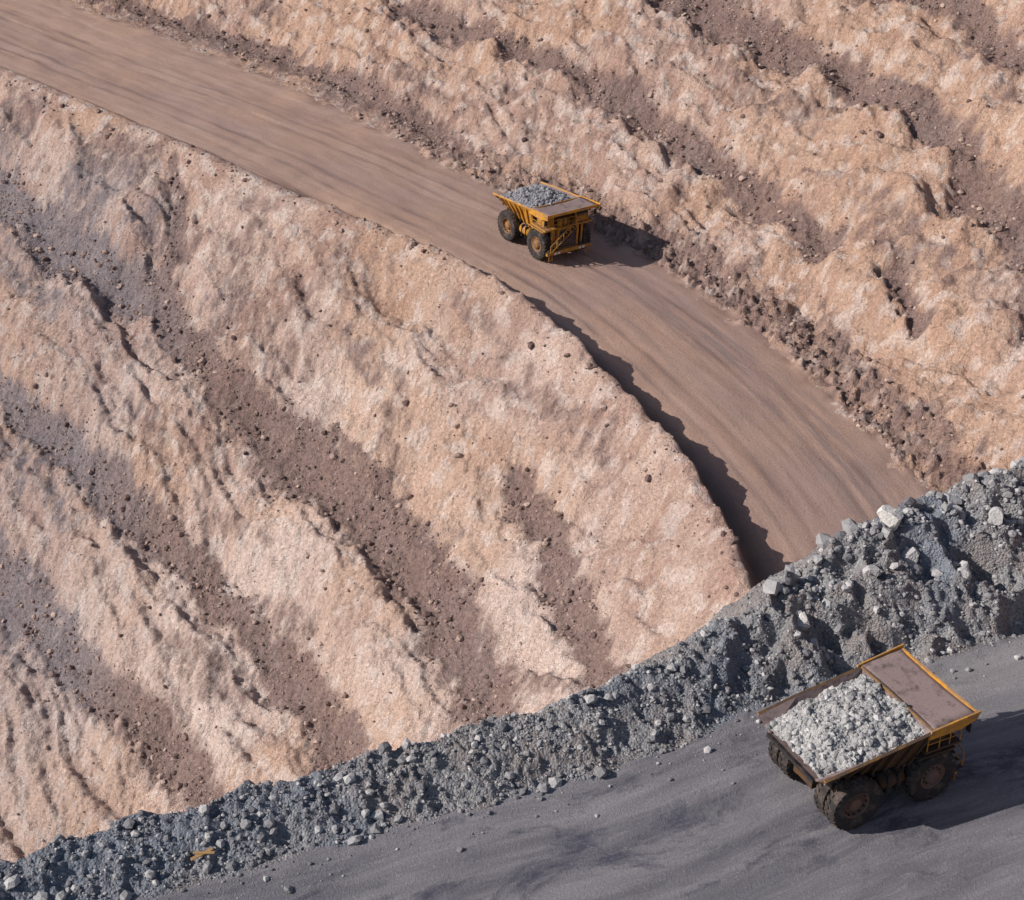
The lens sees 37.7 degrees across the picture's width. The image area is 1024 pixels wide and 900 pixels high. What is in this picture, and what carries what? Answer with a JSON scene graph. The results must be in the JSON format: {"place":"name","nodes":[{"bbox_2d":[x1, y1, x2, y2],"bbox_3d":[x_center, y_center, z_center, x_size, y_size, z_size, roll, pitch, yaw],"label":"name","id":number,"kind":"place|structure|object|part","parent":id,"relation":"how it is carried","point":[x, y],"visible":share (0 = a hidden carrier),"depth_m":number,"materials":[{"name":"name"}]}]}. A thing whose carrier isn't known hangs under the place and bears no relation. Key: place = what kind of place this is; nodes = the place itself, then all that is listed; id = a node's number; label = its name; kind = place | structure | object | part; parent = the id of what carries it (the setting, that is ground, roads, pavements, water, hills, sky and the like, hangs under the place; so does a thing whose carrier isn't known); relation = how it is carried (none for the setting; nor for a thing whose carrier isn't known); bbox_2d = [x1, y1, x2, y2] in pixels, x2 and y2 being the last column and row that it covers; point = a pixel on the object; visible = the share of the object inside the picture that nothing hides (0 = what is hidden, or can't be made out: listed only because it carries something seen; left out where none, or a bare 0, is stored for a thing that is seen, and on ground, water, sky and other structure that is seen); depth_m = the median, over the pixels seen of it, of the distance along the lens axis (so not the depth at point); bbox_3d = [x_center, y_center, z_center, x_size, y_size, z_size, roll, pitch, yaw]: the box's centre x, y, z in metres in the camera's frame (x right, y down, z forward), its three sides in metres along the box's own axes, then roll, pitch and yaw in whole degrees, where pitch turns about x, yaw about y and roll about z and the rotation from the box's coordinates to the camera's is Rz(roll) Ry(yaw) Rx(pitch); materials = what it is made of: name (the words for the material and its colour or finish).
{"place":"outdoors","nodes":[
{"label":"outdoors","id":0,"kind":"place"},
{"bbox_2d":[0,0,931,585],"bbox_3d":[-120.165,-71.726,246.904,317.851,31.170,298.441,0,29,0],"label":"dirt haul road","id":1,"kind":"structure","parent":0,"point":[782,456],"depth_m":169.35,"materials":[{"name":"brown soil"}]},
{"bbox_2d":[493,182,600,261],"bbox_3d":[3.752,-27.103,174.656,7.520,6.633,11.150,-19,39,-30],"label":"haul truck","id":2,"kind":"object","parent":1,"relation":"on","point":[543,218],"visible":1,"depth_m":172.23,"materials":[{"name":"metal"}]},
{"bbox_3d":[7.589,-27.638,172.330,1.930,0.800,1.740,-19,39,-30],"label":"cab windows","id":3,"kind":"part","parent":2,"relation":"part of","materials":[{"name":"black glass"}]},
{"bbox_2d":[0,0,1023,862],"bbox_3d":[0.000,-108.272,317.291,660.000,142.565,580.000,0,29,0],"label":"pit wall","id":4,"kind":"structure","parent":0,"point":[508,394],"depth_m":165.86,"materials":[{"name":"beige stone"}]},
{"bbox_2d":[0,0,1023,842],"bbox_3d":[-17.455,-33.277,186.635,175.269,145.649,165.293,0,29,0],"label":"scree rocks","id":5,"kind":"object","parent":4,"relation":"on","point":[410,496],"visible":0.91,"depth_m":167.37,"materials":[{"name":"brown stone"}]},
{"bbox_2d":[0,465,1023,899],"bbox_3d":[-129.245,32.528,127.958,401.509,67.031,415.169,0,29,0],"label":"rock berm","id":6,"kind":"structure","parent":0,"point":[704,663],"depth_m":98.55,"materials":[{"name":"grey stone"}]},
{"bbox_2d":[190,847,214,860],"bbox_3d":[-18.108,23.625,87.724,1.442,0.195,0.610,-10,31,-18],"label":"broken timber","id":7,"kind":"object","parent":6,"relation":"on","point":[207,851],"visible":1,"depth_m":87.69,"materials":[{"name":"brown wood"}]},
{"bbox_2d":[0,456,1023,899],"bbox_3d":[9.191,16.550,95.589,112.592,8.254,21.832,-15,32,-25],"label":"berm rubble","id":8,"kind":"object","parent":6,"relation":"on","point":[850,526],"visible":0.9,"depth_m":98.75,"materials":[{"name":"grey stone"}]},
{"bbox_2d":[797,612,810,629],"bbox_3d":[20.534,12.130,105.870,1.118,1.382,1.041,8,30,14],"label":"boulder","id":9,"kind":"object","parent":6,"relation":"on","point":[803,623],"visible":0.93,"depth_m":105.57,"materials":[{"name":"grey stone"}]},
{"bbox_2d":[810,638,817,645],"bbox_3d":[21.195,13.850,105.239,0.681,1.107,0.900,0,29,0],"label":"boulder","id":10,"kind":"object","parent":6,"relation":"on","point":[814,641],"visible":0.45,"depth_m":105.10,"materials":[{"name":"grey stone"}]},
{"bbox_2d":[820,598,831,612],"bbox_3d":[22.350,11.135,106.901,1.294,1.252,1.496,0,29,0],"label":"boulder","id":11,"kind":"object","parent":6,"relation":"on","point":[825,601],"visible":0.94,"depth_m":106.44,"materials":[{"name":"grey stone"}]},
{"bbox_2d":[862,564,880,576],"bbox_3d":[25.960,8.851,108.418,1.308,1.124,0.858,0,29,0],"label":"boulder","id":12,"kind":"object","parent":6,"relation":"on","point":[873,570],"visible":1,"depth_m":108.05,"materials":[{"name":"grey stone"}]},
{"bbox_2d":[877,504,903,530],"bbox_3d":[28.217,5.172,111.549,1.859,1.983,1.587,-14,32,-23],"label":"boulder","id":13,"kind":"object","parent":6,"relation":"on","point":[890,517],"visible":0.95,"depth_m":111.05,"materials":[{"name":"grey stone"}]},
{"bbox_2d":[901,547,919,564],"bbox_3d":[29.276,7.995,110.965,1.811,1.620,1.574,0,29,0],"label":"boulder","id":14,"kind":"object","parent":6,"relation":"on","point":[910,555],"visible":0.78,"depth_m":110.44,"materials":[{"name":"grey stone"}]},
{"bbox_2d":[957,566,970,580],"bbox_3d":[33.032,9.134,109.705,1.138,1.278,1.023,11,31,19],"label":"boulder","id":15,"kind":"object","parent":6,"relation":"on","point":[965,572],"visible":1,"depth_m":109.27,"materials":[{"name":"grey stone"}]},
{"bbox_2d":[988,507,1003,525],"bbox_3d":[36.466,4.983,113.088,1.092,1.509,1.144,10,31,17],"label":"boulder","id":16,"kind":"object","parent":6,"relation":"on","point":[996,514],"visible":1,"depth_m":112.72,"materials":[{"name":"grey stone"}]},
{"bbox_2d":[131,636,1023,899],"bbox_3d":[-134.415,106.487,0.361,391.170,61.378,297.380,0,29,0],"label":"gravel haul road","id":17,"kind":"structure","parent":0,"point":[762,828],"depth_m":89.79,"materials":[{"name":"grey gravel"}]},
{"bbox_2d":[757,644,981,830],"bbox_3d":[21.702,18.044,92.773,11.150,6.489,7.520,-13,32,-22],"label":"haul truck","id":18,"kind":"object","parent":17,"relation":"on","point":[848,744],"visible":1,"depth_m":90.98,"materials":[{"name":"metal"}]}
]}

